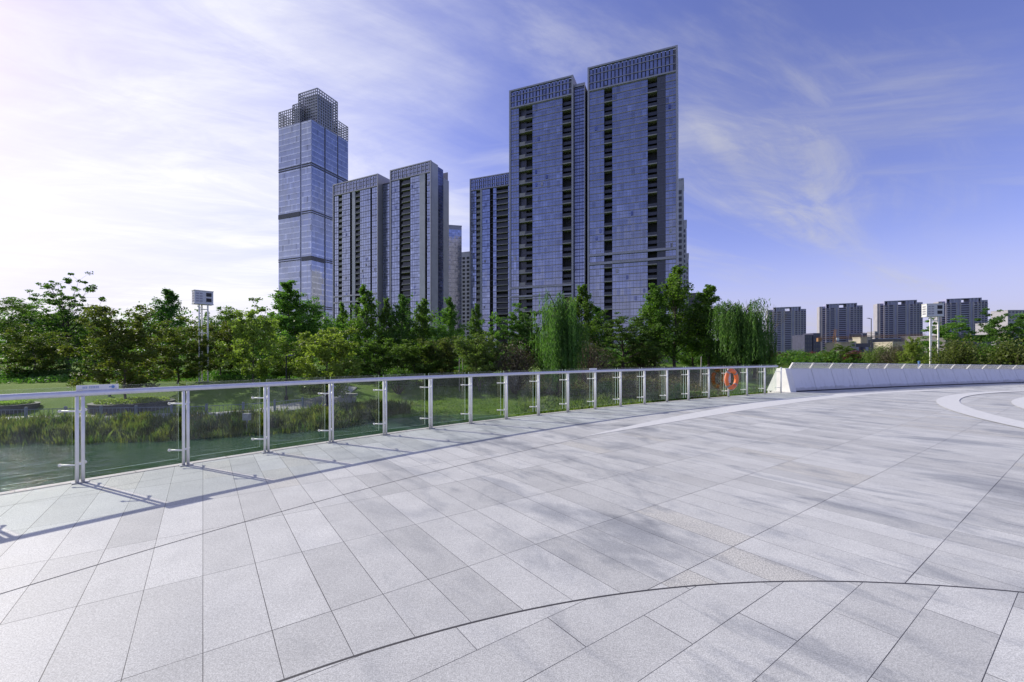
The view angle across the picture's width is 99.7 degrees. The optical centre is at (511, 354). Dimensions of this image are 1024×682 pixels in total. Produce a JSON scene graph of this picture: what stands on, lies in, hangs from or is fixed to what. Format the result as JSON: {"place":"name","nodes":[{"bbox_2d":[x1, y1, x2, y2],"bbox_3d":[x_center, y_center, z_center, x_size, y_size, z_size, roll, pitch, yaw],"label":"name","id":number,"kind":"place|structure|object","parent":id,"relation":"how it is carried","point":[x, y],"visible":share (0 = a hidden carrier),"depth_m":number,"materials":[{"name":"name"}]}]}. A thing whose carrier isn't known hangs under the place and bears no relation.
{"place":"outdoors","nodes":[
{"label":"outdoors","id":0,"kind":"place"},
{"bbox_2d":[0,414,515,491],"bbox_3d":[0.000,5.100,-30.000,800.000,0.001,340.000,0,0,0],"label":"water","id":1,"kind":"structure","parent":0,"point":[32,462],"depth_m":22.98,"materials":[{"name":"green liquid"}]},
{"bbox_2d":[331,393,357,402],"bbox_3d":[-15.594,4.001,40.000,2.400,0.800,1.000,0,0,0],"label":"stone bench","id":2,"kind":"object","parent":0,"point":[348,397],"visible":0.62,"depth_m":39.65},
{"bbox_2d":[0,356,942,442],"bbox_3d":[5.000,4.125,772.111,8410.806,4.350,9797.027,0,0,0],"label":"ground","id":3,"kind":"structure","parent":0,"point":[229,397],"depth_m":39.60,"materials":[{"name":"green plant"}]},
{"bbox_2d":[0,399,40,414],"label":"round planter","id":4,"kind":"object","parent":3,"relation":"on","point":[8,405],"visible":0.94,"depth_m":32.14,"materials":[{"name":"stone"}]},
{"bbox_2d":[0,297,74,366],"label":"tree","id":5,"kind":"object","parent":3,"relation":"on","point":[32,306],"visible":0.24,"depth_m":62.35,"materials":[{"name":"green plant"}]},
{"bbox_2d":[0,323,81,374],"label":"tree","id":6,"kind":"object","parent":3,"relation":"on","point":[48,349],"visible":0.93,"depth_m":46.41,"materials":[{"name":"green plant"}]},
{"bbox_2d":[0,298,95,365],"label":"tree","id":7,"kind":"object","parent":3,"relation":"on","point":[10,320],"visible":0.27,"depth_m":56.51,"materials":[{"name":"green plant"}]},
{"bbox_2d":[3,369,93,378],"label":"hedge","id":8,"kind":"object","parent":3,"relation":"on","point":[38,373],"visible":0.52,"depth_m":45.93,"materials":[{"name":"green plant"}]},
{"bbox_2d":[22,271,106,369],"bbox_3d":[-56.628,-4.004,54.962,8.356,13.218,8.129,0,0,-16],"label":"tree","id":9,"kind":"object","parent":3,"relation":"on","point":[62,321],"visible":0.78,"depth_m":54.21,"materials":[{"name":"green plant"}]},
{"bbox_2d":[60,315,141,366],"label":"tree","id":10,"kind":"object","parent":3,"relation":"on","point":[94,352],"visible":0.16,"depth_m":65.01,"materials":[{"name":"green plant"}]},
{"bbox_2d":[86,396,174,413],"bbox_3d":[-30.097,3.889,34.300,5.280,0.923,5.280,0,0,0],"label":"round planter","id":11,"kind":"object","parent":3,"relation":"on","point":[110,405],"visible":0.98,"depth_m":32.89,"materials":[{"name":"stone"}]},
{"bbox_2d":[57,303,177,398],"bbox_3d":[-30.553,0.048,33.938,6.515,8.308,7.831,0,0,-16],"label":"tree","id":12,"kind":"object","parent":11,"relation":"in","point":[128,339],"visible":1,"depth_m":33.28,"materials":[{"name":"green plant"}]},
{"bbox_2d":[1,397,315,417],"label":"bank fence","id":13,"kind":"object","parent":3,"relation":"on","point":[135,407],"visible":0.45,"depth_m":29.74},
{"bbox_2d":[143,287,200,356],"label":"poplar tree","id":14,"kind":"object","parent":3,"relation":"on","point":[170,310],"visible":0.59,"depth_m":61.41,"materials":[{"name":"green plant"}]},
{"bbox_2d":[128,316,227,383],"bbox_3d":[-32.719,-0.402,42.333,6.648,6.605,8.095,0,0,1],"label":"tree","id":15,"kind":"object","parent":3,"relation":"on","point":[169,361],"visible":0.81,"depth_m":41.91,"materials":[{"name":"green plant"}]},
{"bbox_2d":[2,386,356,420],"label":"footpath","id":16,"kind":"structure","parent":3,"relation":"on","point":[319,399],"depth_m":36.75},
{"bbox_2d":[191,290,213,381],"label":"lighting tower","id":17,"kind":"structure","parent":3,"relation":"on","point":[201,297],"depth_m":43.85,"materials":[{"name":"metal"}]},
{"bbox_2d":[0,396,416,445],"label":"reeds","id":18,"kind":"object","parent":3,"relation":"on","point":[60,426],"visible":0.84,"depth_m":27.47,"materials":[{"name":"plant"}]},
{"bbox_2d":[179,320,249,373],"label":"tree","id":19,"kind":"object","parent":3,"relation":"on","point":[226,334],"visible":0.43,"depth_m":47.46,"materials":[{"name":"green plant"}]},
{"bbox_2d":[196,305,239,369],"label":"tree","id":20,"kind":"object","parent":3,"relation":"on","point":[218,322],"visible":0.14,"depth_m":62.90,"materials":[{"name":"green plant"}]},
{"bbox_2d":[0,355,467,383],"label":"undergrowth","id":21,"kind":"object","parent":3,"relation":"on","point":[66,378],"visible":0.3,"depth_m":46.46,"materials":[{"name":"green plant"}]},
{"bbox_2d":[209,297,274,365],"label":"tree","id":22,"kind":"object","parent":3,"relation":"on","point":[231,316],"visible":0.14,"depth_m":58.87,"materials":[{"name":"green plant"}]},
{"bbox_2d":[214,309,295,382],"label":"tree","id":23,"kind":"object","parent":3,"relation":"on","point":[254,331],"visible":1,"depth_m":41.35,"materials":[{"name":"green plant"}]},
{"bbox_2d":[221,369,296,377],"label":"hedge","id":24,"kind":"object","parent":3,"relation":"on","point":[228,371],"visible":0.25,"depth_m":49.68,"materials":[{"name":"green plant"}]},
{"bbox_2d":[247,280,326,362],"bbox_3d":[-29.140,-3.504,56.030,11.142,12.368,8.099,0,0,39],"label":"poplar tree","id":25,"kind":"object","parent":3,"relation":"on","point":[284,300],"visible":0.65,"depth_m":55.18,"materials":[{"name":"green plant"}]},
{"bbox_2d":[266,336,314,379],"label":"tree","id":26,"kind":"object","parent":3,"relation":"on","point":[279,368],"visible":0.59,"depth_m":46.14,"materials":[{"name":"green plant"}]},
{"bbox_2d":[273,296,348,371],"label":"tree","id":27,"kind":"object","parent":3,"relation":"on","point":[315,312],"visible":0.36,"depth_m":56.63,"materials":[{"name":"green plant"}]},
{"bbox_2d":[278,88,347,336],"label":"office tower","id":28,"kind":"structure","parent":3,"relation":"on","point":[313,158],"depth_m":307.79,"materials":[{"name":"glass"}]},
{"bbox_2d":[289,326,365,405],"bbox_3d":[-16.226,0.966,37.977,6.506,7.198,6.722,0,0,-16],"label":"tree","id":29,"kind":"object","parent":3,"relation":"on","point":[326,347],"visible":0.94,"depth_m":37.06,"materials":[{"name":"green plant"}]},
{"bbox_2d":[328,302,361,363],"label":"poplar tree","id":30,"kind":"object","parent":3,"relation":"on","point":[343,313],"visible":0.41,"depth_m":63.56,"materials":[{"name":"green plant"}]},
{"bbox_2d":[333,173,389,346],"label":"glass tower","id":31,"kind":"structure","parent":3,"relation":"on","point":[361,230],"depth_m":234.41,"materials":[{"name":"glass"}]},
{"bbox_2d":[337,284,385,361],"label":"poplar tree","id":32,"kind":"object","parent":3,"relation":"on","point":[363,322],"visible":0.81,"depth_m":61.52,"materials":[{"name":"green plant"}]},
{"bbox_2d":[350,337,401,377],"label":"tree","id":33,"kind":"object","parent":3,"relation":"on","point":[384,359],"visible":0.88,"depth_m":49.19,"materials":[{"name":"green plant"}]},
{"bbox_2d":[371,297,395,350],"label":"poplar tree","id":34,"kind":"object","parent":3,"relation":"on","point":[384,318],"visible":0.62,"depth_m":61.62,"materials":[{"name":"green plant"}]},
{"bbox_2d":[374,364,419,393],"bbox_3d":[-11.750,2.663,44.799,4.638,3.297,4.590,0,0,26],"label":"bush","id":35,"kind":"object","parent":3,"relation":"on","point":[406,384],"visible":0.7,"depth_m":44.47,"materials":[{"name":"green plant"}]},
{"bbox_2d":[378,294,419,363],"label":"poplar tree","id":36,"kind":"object","parent":3,"relation":"on","point":[401,331],"visible":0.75,"depth_m":60.42,"materials":[{"name":"green plant"}]},
{"bbox_2d":[388,339,449,383],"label":"tree","id":37,"kind":"object","parent":3,"relation":"on","point":[411,359],"visible":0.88,"depth_m":49.42,"materials":[{"name":"green plant"}]},
{"bbox_2d":[390,160,448,356],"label":"glass tower","id":38,"kind":"structure","parent":3,"relation":"on","point":[419,230],"depth_m":218.79,"materials":[{"name":"glass"}]},
{"bbox_2d":[406,298,438,359],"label":"poplar tree","id":39,"kind":"object","parent":3,"relation":"on","point":[422,329],"visible":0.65,"depth_m":61.59,"materials":[{"name":"green plant"}]},
{"bbox_2d":[416,335,460,374],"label":"tree","id":40,"kind":"object","parent":3,"relation":"on","point":[448,354],"visible":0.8,"depth_m":51.15,"materials":[{"name":"green plant"}]},
{"bbox_2d":[426,296,467,357],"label":"poplar tree","id":41,"kind":"object","parent":3,"relation":"on","point":[450,315],"visible":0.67,"depth_m":61.47,"materials":[{"name":"green plant"}]},
{"bbox_2d":[422,373,478,386],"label":"hedge","id":42,"kind":"object","parent":3,"relation":"on","point":[447,381],"visible":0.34,"depth_m":49.41,"materials":[{"name":"green plant"}]},
{"bbox_2d":[449,225,461,338],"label":"apartment tower","id":43,"kind":"structure","parent":3,"relation":"on","point":[455,262],"depth_m":291.17,"materials":[{"name":"blue glass"}]},
{"bbox_2d":[462,251,469,347],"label":"apartment tower","id":44,"kind":"structure","parent":3,"relation":"on","point":[465,287],"depth_m":328.67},
{"bbox_2d":[0,292,935,365],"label":"woods","id":45,"kind":"object","parent":3,"relation":"on","point":[804,357],"visible":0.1,"depth_m":91.07,"materials":[{"name":"green plant"}]},
{"bbox_2d":[402,378,543,415],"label":"lawn grass","id":46,"kind":"structure","parent":3,"relation":"on","point":[457,400],"depth_m":41.54,"materials":[{"name":"green plant"}]},
{"bbox_2d":[465,303,485,363],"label":"poplar tree","id":47,"kind":"object","parent":3,"relation":"on","point":[477,315],"visible":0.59,"depth_m":62.67,"materials":[{"name":"green plant"}]},
{"bbox_2d":[452,331,507,391],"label":"tree","id":48,"kind":"object","parent":3,"relation":"on","point":[473,360],"visible":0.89,"depth_m":46.22,"materials":[{"name":"green plant"}]},
{"bbox_2d":[470,172,508,351],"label":"glass tower","id":49,"kind":"structure","parent":3,"relation":"on","point":[489,244],"depth_m":226.28,"materials":[{"name":"glass"}]},
{"bbox_2d":[479,302,534,369],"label":"tree","id":50,"kind":"object","parent":3,"relation":"on","point":[497,333],"visible":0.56,"depth_m":57.19,"materials":[{"name":"green plant"}]},
{"bbox_2d":[488,333,539,392],"bbox_3d":[0.345,0.901,46.151,6.884,6.894,7.457,0,0,-23],"label":"bush","id":51,"kind":"object","parent":3,"relation":"on","point":[515,382],"visible":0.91,"depth_m":45.45,"materials":[{"name":"green plant"}]},
{"bbox_2d":[496,306,543,371],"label":"tree","id":52,"kind":"object","parent":3,"relation":"on","point":[524,317],"visible":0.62,"depth_m":57.93,"materials":[{"name":"green plant"}]},
{"bbox_2d":[509,75,586,352],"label":"glass tower","id":53,"kind":"structure","parent":3,"relation":"on","point":[548,186],"depth_m":156.50,"materials":[{"name":"glass"}]},
{"bbox_2d":[529,289,589,394],"bbox_3d":[4.991,-1.020,43.957,5.871,11.085,6.190,0,0,-44],"label":"willow tree","id":54,"kind":"object","parent":3,"relation":"on","point":[562,347],"visible":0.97,"depth_m":43.01,"materials":[{"name":"green plant"}]},
{"bbox_2d":[566,284,604,373],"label":"poplar tree","id":55,"kind":"object","parent":3,"relation":"on","point":[583,297],"visible":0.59,"depth_m":59.41,"materials":[{"name":"green plant"}]},
{"bbox_2d":[567,338,616,385],"bbox_3d":[8.409,0.621,47.080,7.055,6.050,6.512,0,0,-18],"label":"bush","id":56,"kind":"object","parent":3,"relation":"on","point":[591,361],"visible":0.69,"depth_m":46.67,"materials":[{"name":"green plant"}]},
{"bbox_2d":[582,306,621,363],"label":"poplar tree","id":57,"kind":"object","parent":3,"relation":"on","point":[597,311],"visible":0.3,"depth_m":61.47,"materials":[{"name":"green plant"}]},
{"bbox_2d":[589,381,623,393],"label":"bush","id":58,"kind":"object","parent":3,"relation":"on","point":[606,386],"visible":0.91,"depth_m":41.69,"materials":[{"name":"green plant"}]},
{"bbox_2d":[513,372,733,399],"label":"undergrowth","id":59,"kind":"object","parent":3,"relation":"on","point":[673,377],"visible":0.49,"depth_m":46.64,"materials":[{"name":"green plant"}]},
{"bbox_2d":[582,309,666,373],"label":"tree","id":60,"kind":"object","parent":3,"relation":"on","point":[621,336],"visible":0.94,"depth_m":53.20,"materials":[{"name":"green plant"}]},
{"bbox_2d":[587,45,678,355],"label":"glass tower","id":61,"kind":"structure","parent":3,"relation":"on","point":[632,179],"depth_m":145.40,"materials":[{"name":"glass"}]},
{"bbox_2d":[517,386,767,413],"bbox_3d":[21.826,4.239,40.228,43.087,2.107,18.949,0,0,-7],"label":"ground cover","id":62,"kind":"object","parent":3,"relation":"on","point":[549,400],"visible":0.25,"depth_m":39.55,"materials":[{"name":"green plant"}]},
{"bbox_2d":[624,336,666,373],"bbox_3d":[17.227,0.267,55.730,6.834,5.240,6.406,0,0,25],"label":"bush","id":63,"kind":"object","parent":3,"relation":"on","point":[642,364],"visible":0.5,"depth_m":55.36,"materials":[{"name":"green plant"}]},
{"bbox_2d":[599,366,718,373],"bbox_3d":[19.677,2.158,58.994,15.993,1.380,1.770,0,0,7],"label":"hedge","id":64,"kind":"object","parent":3,"relation":"on","point":[678,371],"visible":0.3,"depth_m":58.27,"materials":[{"name":"green plant"}]},
{"bbox_2d":[626,283,695,373],"bbox_3d":[19.038,-3.390,56.970,8.888,12.251,6.461,0,0,42],"label":"poplar tree","id":65,"kind":"object","parent":3,"relation":"on","point":[655,303],"visible":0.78,"depth_m":56.11,"materials":[{"name":"green plant"}]},
{"bbox_2d":[637,264,718,374],"bbox_3d":[21.987,-4.726,57.836,11.324,14.935,9.102,0,0,-14],"label":"poplar tree","id":66,"kind":"object","parent":3,"relation":"on","point":[676,292],"visible":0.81,"depth_m":56.72,"materials":[{"name":"green plant"}]},
{"bbox_2d":[668,379,691,400],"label":"bush","id":67,"kind":"object","parent":3,"relation":"on","point":[678,392],"visible":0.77,"depth_m":37.85,"materials":[{"name":"green plant"}]},
{"bbox_2d":[679,178,683,347],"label":"apartment tower","id":68,"kind":"structure","parent":3,"relation":"on","point":[681,221],"depth_m":210.68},
{"bbox_2d":[661,324,709,366],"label":"tree","id":69,"kind":"object","parent":3,"relation":"on","point":[685,361],"visible":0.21,"depth_m":61.80,"materials":[{"name":"green plant"}]},
{"bbox_2d":[684,220,686,346],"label":"apartment tower","id":70,"kind":"structure","parent":3,"relation":"on","point":[685,246],"depth_m":255.97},
{"bbox_2d":[678,284,728,366],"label":"poplar tree","id":71,"kind":"object","parent":3,"relation":"on","point":[710,290],"visible":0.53,"depth_m":57.28,"materials":[{"name":"green plant"}]},
{"bbox_2d":[692,352,732,372],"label":"bush","id":72,"kind":"object","parent":3,"relation":"on","point":[711,362],"visible":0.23,"depth_m":59.41,"materials":[{"name":"green plant"}]},
{"bbox_2d":[723,382,755,396],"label":"bush","id":73,"kind":"object","parent":3,"relation":"on","point":[739,392],"visible":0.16,"depth_m":32.94,"materials":[{"name":"green plant"}]},
{"bbox_2d":[705,298,776,379],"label":"willow tree","id":74,"kind":"object","parent":3,"relation":"on","point":[739,343],"visible":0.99,"depth_m":50.63,"materials":[{"name":"green plant"}]},
{"bbox_2d":[741,330,777,378],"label":"willow tree","id":75,"kind":"object","parent":3,"relation":"on","point":[771,351],"visible":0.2,"depth_m":53.10,"materials":[{"name":"green plant"}]},
{"bbox_2d":[766,306,805,352],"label":"apartment block","id":76,"kind":"structure","parent":3,"relation":"on","point":[791,325],"depth_m":639.57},
{"bbox_2d":[792,335,811,352],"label":"office block","id":77,"kind":"structure","parent":3,"relation":"on","point":[802,342],"depth_m":564.23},
{"bbox_2d":[803,333,819,352],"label":"office block","id":78,"kind":"structure","parent":3,"relation":"on","point":[815,345],"depth_m":560.00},
{"bbox_2d":[817,303,862,352],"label":"apartment block","id":79,"kind":"structure","parent":3,"relation":"on","point":[848,317],"depth_m":640.05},
{"bbox_2d":[821,341,860,366],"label":"tree","id":80,"kind":"object","parent":3,"relation":"on","point":[844,350],"visible":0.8,"depth_m":87.44,"materials":[{"name":"green plant"}]},
{"bbox_2d":[824,342,869,352],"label":"house","id":81,"kind":"structure","parent":3,"relation":"on","point":[857,346],"depth_m":171.00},
{"bbox_2d":[853,337,872,351],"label":"house","id":82,"kind":"structure","parent":3,"relation":"on","point":[862,339],"depth_m":191.88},
{"bbox_2d":[816,329,924,341],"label":"bridge","id":83,"kind":"structure","parent":3,"relation":"on","point":[834,336],"depth_m":299.90,"materials":[{"name":"concrete"}]},
{"bbox_2d":[848,339,900,350],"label":"hall","id":84,"kind":"structure","parent":3,"relation":"on","point":[885,340],"depth_m":200.00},
{"bbox_2d":[854,341,898,367],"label":"bush","id":85,"kind":"object","parent":3,"relation":"on","point":[871,357],"visible":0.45,"depth_m":79.99,"materials":[{"name":"green plant"}]},
{"bbox_2d":[869,339,917,367],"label":"bush","id":86,"kind":"object","parent":3,"relation":"on","point":[886,358],"visible":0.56,"depth_m":74.01,"materials":[{"name":"green plant"}]},
{"bbox_2d":[873,342,913,351],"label":"hall","id":87,"kind":"structure","parent":3,"relation":"on","point":[884,343],"depth_m":151.95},
{"bbox_2d":[873,300,922,338],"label":"apartment block","id":88,"kind":"structure","parent":3,"relation":"on","point":[894,318],"depth_m":640.02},
{"bbox_2d":[888,348,933,367],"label":"bush","id":89,"kind":"object","parent":3,"relation":"on","point":[899,361],"visible":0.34,"depth_m":71.97,"materials":[{"name":"green plant"}]},
{"bbox_2d":[896,336,929,367],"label":"tree","id":90,"kind":"object","parent":3,"relation":"on","point":[910,347],"visible":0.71,"depth_m":59.70,"materials":[{"name":"green plant"}]},
{"bbox_2d":[922,303,944,367],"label":"lighting tower","id":91,"kind":"structure","parent":3,"relation":"on","point":[930,311],"depth_m":61.60,"materials":[{"name":"metal"}]},
{"bbox_2d":[900,335,991,354],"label":"hall","id":92,"kind":"structure","parent":3,"relation":"on","point":[903,339],"depth_m":143.57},
{"bbox_2d":[910,315,998,362],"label":"tree","id":93,"kind":"object","parent":3,"relation":"on","point":[951,325],"visible":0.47,"depth_m":71.38,"materials":[{"name":"green plant"}]},
{"bbox_2d":[923,327,986,367],"bbox_3d":[61.660,0.226,60.490,7.176,8.177,7.655,0,0,-35],"label":"bush","id":94,"kind":"object","parent":3,"relation":"on","point":[953,354],"visible":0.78,"depth_m":59.15,"materials":[{"name":"green plant"}]},
{"bbox_2d":[933,297,987,334],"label":"apartment block","id":95,"kind":"structure","parent":3,"relation":"on","point":[970,309],"depth_m":638.40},
{"bbox_2d":[960,327,1023,368],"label":"bush","id":96,"kind":"object","parent":3,"relation":"on","point":[1016,358],"visible":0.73,"depth_m":55.75,"materials":[{"name":"green plant"}]},
{"bbox_2d":[965,307,1023,350],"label":"tree","id":97,"kind":"object","parent":3,"relation":"on","point":[990,328],"visible":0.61,"depth_m":65.10,"materials":[{"name":"green plant"}]},
{"bbox_2d":[973,338,1018,368],"bbox_3d":[64.635,1.298,57.744,5.737,6.986,5.512,0,0,-28],"label":"bush","id":98,"kind":"object","parent":3,"relation":"on","point":[990,349],"visible":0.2,"depth_m":57.63,"materials":[{"name":"green plant"}]},
{"bbox_2d":[990,310,1023,348],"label":"office block","id":99,"kind":"structure","parent":3,"relation":"on","point":[1007,321],"depth_m":420.24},
{"bbox_2d":[997,312,1023,346],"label":"tree","id":100,"kind":"object","parent":3,"relation":"on","point":[1006,329],"visible":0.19,"depth_m":65.68,"materials":[{"name":"green plant"}]},
{"bbox_2d":[0,383,1023,681],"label":"plaza paving","id":101,"kind":"structure","parent":0,"point":[862,539],"depth_m":3.24,"materials":[{"name":"stone"}]},
{"bbox_2d":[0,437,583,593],"bbox_3d":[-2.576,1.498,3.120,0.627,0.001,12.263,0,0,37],"label":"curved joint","id":102,"kind":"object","parent":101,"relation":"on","point":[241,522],"visible":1,"depth_m":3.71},
{"bbox_2d":[0,392,778,494],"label":"kerb strip","id":103,"kind":"object","parent":101,"relation":"on","point":[49,485],"visible":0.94,"depth_m":6.54,"materials":[{"name":"stone"}]},
{"bbox_2d":[0,364,782,485],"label":"glass railing","id":104,"kind":"object","parent":101,"relation":"on","point":[82,394],"visible":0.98,"depth_m":7.32,"materials":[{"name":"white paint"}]},
{"bbox_2d":[76,384,118,390],"bbox_3d":[-4.971,0.395,5.184,0.028,0.070,0.370,0,0,38],"label":"rail sign","id":105,"kind":"object","parent":104,"relation":"attached to","point":[96,387],"visible":1,"depth_m":5.18,"materials":[{"name":"silver metal"}]},
{"bbox_2d":[724,368,738,390],"bbox_3d":[7.723,0.860,15.200,0.805,0.806,0.147,0,0,-30],"label":"lifebuoy","id":106,"kind":"object","parent":104,"relation":"hanging from","point":[733,386],"visible":1,"depth_m":15.12,"materials":[{"name":"orange plastic"}]},
{"bbox_2d":[588,389,977,435],"bbox_3d":[10.218,1.496,14.116,21.581,0.001,2.070,0,0,-29],"label":"white band","id":107,"kind":"object","parent":101,"relation":"on","point":[736,408],"visible":1,"depth_m":12.46,"materials":[{"name":"stone"}]},
{"bbox_2d":[936,390,1023,427],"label":"white ring","id":108,"kind":"object","parent":101,"relation":"on","point":[952,402],"visible":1,"depth_m":11.70,"materials":[{"name":"stone"}]},
{"bbox_2d":[1011,397,1023,408],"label":"white inner ring","id":109,"kind":"object","parent":101,"relation":"on","point":[1018,402],"visible":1,"depth_m":13.41,"materials":[{"name":"stone"}]},
{"bbox_2d":[0,0,1023,350],"label":"sky","id":110,"kind":"structure","parent":0,"point":[867,153],"materials":[{"name":"blue"}]},
{"bbox_2d":[767,362,1023,391],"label":"parapet wall","id":111,"kind":"structure","parent":0,"point":[798,379],"depth_m":19.76,"materials":[{"name":"concrete"}]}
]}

